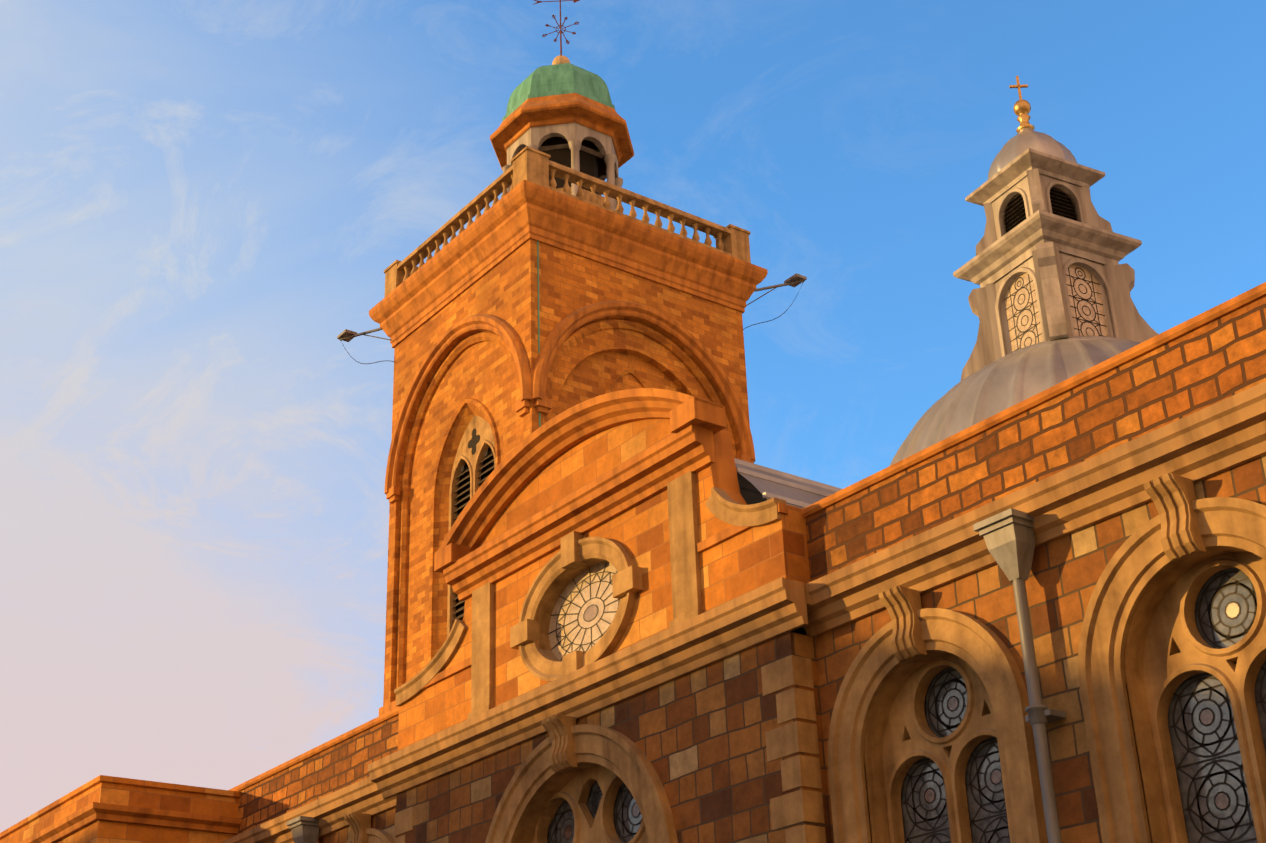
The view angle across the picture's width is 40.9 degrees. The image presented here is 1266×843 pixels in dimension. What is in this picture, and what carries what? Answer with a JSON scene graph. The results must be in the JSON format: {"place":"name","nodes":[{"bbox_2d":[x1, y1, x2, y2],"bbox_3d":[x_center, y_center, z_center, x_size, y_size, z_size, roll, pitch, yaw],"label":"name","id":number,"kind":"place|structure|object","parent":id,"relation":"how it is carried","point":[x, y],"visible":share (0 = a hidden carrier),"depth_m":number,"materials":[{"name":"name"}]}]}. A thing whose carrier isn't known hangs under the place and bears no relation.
{"place":"outdoors","nodes":[
{"label":"outdoors","id":0,"kind":"place"},
{"bbox_2d":[383,239,749,705],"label":"bell tower wall","id":1,"kind":"structure","parent":0,"point":[589,366],"depth_m":47.43,"materials":[{"name":"orange brick"}]},
{"bbox_2d":[490,63,633,210],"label":"cupola","id":2,"kind":"object","parent":1,"relation":"on","point":[566,115],"visible":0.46,"depth_m":52.52,"materials":[{"name":"green metal"}]},
{"bbox_2d":[533,0,579,64],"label":"weather vane","id":3,"kind":"object","parent":2,"relation":"on","point":[560,59],"visible":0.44,"depth_m":55.67,"materials":[{"name":"black metal"}]},
{"bbox_2d":[369,180,767,715],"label":"tower stone trim","id":4,"kind":"structure","parent":1,"relation":"attached to","point":[520,214],"depth_m":48.05,"materials":[{"name":"beige stone"}]},
{"bbox_2d":[384,146,750,297],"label":"balustrade","id":5,"kind":"object","parent":4,"relation":"on","point":[535,166],"visible":0.42,"depth_m":49.28,"materials":[{"name":"beige stone"}]},
{"bbox_2d":[337,241,806,426],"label":"tower fittings","id":6,"kind":"object","parent":1,"relation":"attached to","point":[794,280],"visible":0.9,"depth_m":50.29,"materials":[{"name":"black metal"}]},
{"bbox_2d":[0,0,1265,832],"label":"sky","id":7,"kind":"structure","parent":0,"point":[198,198],"materials":[{"name":"blue"}]},
{"bbox_2d":[734,458,841,508],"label":"roof","id":8,"kind":"structure","parent":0,"point":[758,483],"depth_m":23.17,"materials":[{"name":"grey metal"}]},
{"label":"ground","id":9,"kind":"structure","parent":0,"visible":0},
{"bbox_2d":[0,775,241,842],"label":"vestibule","id":10,"kind":"object","parent":9,"relation":"on","point":[104,809],"visible":0.58,"depth_m":31.94,"materials":[{"name":"orange stone"}]},
{"bbox_2d":[317,455,1265,842],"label":"nave walls","id":11,"kind":"structure","parent":9,"relation":"on","point":[697,737],"depth_m":19.87,"materials":[{"name":"brown stone"}]},
{"bbox_2d":[344,812,393,842],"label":"nave window","id":12,"kind":"structure","parent":11,"relation":"attached to","point":[363,831],"depth_m":28.13,"materials":[{"name":"stone"}]},
{"bbox_2d":[485,714,677,842],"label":"window","id":13,"kind":"structure","parent":11,"relation":"attached to","point":[568,743],"depth_m":23.05,"materials":[{"name":"beige stone"}]},
{"bbox_2d":[534,774,645,842],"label":"window grille","id":14,"kind":"object","parent":13,"relation":"attached to","point":[635,812],"visible":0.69,"depth_m":23.24,"materials":[{"name":"black metal"}]},
{"bbox_2d":[532,765,648,842],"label":"window tracery","id":15,"kind":"object","parent":13,"relation":"attached to","point":[577,787],"visible":0.5,"depth_m":23.21,"materials":[{"name":"beige stone"}]},
{"bbox_2d":[398,419,809,750],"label":"gable wall","id":16,"kind":"structure","parent":11,"relation":"on","point":[745,562],"depth_m":23.73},
{"bbox_2d":[394,388,788,718],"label":"gable stone trim","id":17,"kind":"structure","parent":16,"relation":"attached to","point":[592,612],"depth_m":24.26,"materials":[{"name":"beige stone"}]},
{"bbox_2d":[394,655,825,842],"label":"quoins","id":18,"kind":"object","parent":11,"relation":"attached to","point":[795,807],"visible":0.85,"depth_m":19.77,"materials":[{"name":"stone"}]},
{"bbox_2d":[286,508,1066,842],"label":"downpipes","id":19,"kind":"object","parent":11,"relation":"attached to","point":[1008,536],"visible":0.98,"depth_m":17.62,"materials":[{"name":"metal"}]},
{"bbox_2d":[220,381,1265,842],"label":"cornice","id":20,"kind":"structure","parent":11,"relation":"attached to","point":[1228,433],"depth_m":20.05,"materials":[{"name":"beige stone"}]},
{"bbox_2d":[230,282,1265,834],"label":"parapet wall","id":21,"kind":"structure","parent":11,"relation":"on","point":[1216,354],"depth_m":18.62,"materials":[{"name":"brown brick"}]},
{"bbox_2d":[828,586,1047,842],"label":"nave window","id":22,"kind":"structure","parent":11,"relation":"attached to","point":[912,630],"depth_m":18.84,"materials":[{"name":"stone"}]},
{"bbox_2d":[882,655,995,842],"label":"window tracery","id":23,"kind":"object","parent":22,"relation":"attached to","point":[903,737],"visible":0.5,"depth_m":19.14,"materials":[{"name":"stone"}]},
{"bbox_2d":[887,659,1009,842],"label":"window grille","id":24,"kind":"object","parent":22,"relation":"attached to","point":[953,810],"visible":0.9,"depth_m":18.76,"materials":[{"name":"black metal"}]},
{"bbox_2d":[890,338,1141,465],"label":"dome","id":25,"kind":"structure","parent":11,"relation":"on","point":[989,390],"depth_m":31.28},
{"bbox_2d":[953,76,1157,381],"bbox_3d":[8.608,-4.121,35.781,3.900,7.750,3.900,16,-31,-33],"label":"lantern","id":26,"kind":"object","parent":25,"relation":"on","point":[1043,267],"visible":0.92,"depth_m":34.70,"materials":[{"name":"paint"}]},
{"bbox_2d":[1078,473,1265,842],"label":"nave window","id":27,"kind":"structure","parent":11,"relation":"attached to","point":[1184,524],"depth_m":16.37,"materials":[{"name":"stone"}]},
{"bbox_2d":[1143,553,1265,842],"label":"window tracery","id":28,"kind":"object","parent":27,"relation":"attached to","point":[1165,642],"visible":0.62,"depth_m":16.51,"materials":[{"name":"stone"}]},
{"bbox_2d":[1153,558,1265,842],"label":"window grille","id":29,"kind":"object","parent":27,"relation":"attached to","point":[1207,714],"visible":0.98,"depth_m":16.14,"materials":[{"name":"black metal"}]}
]}

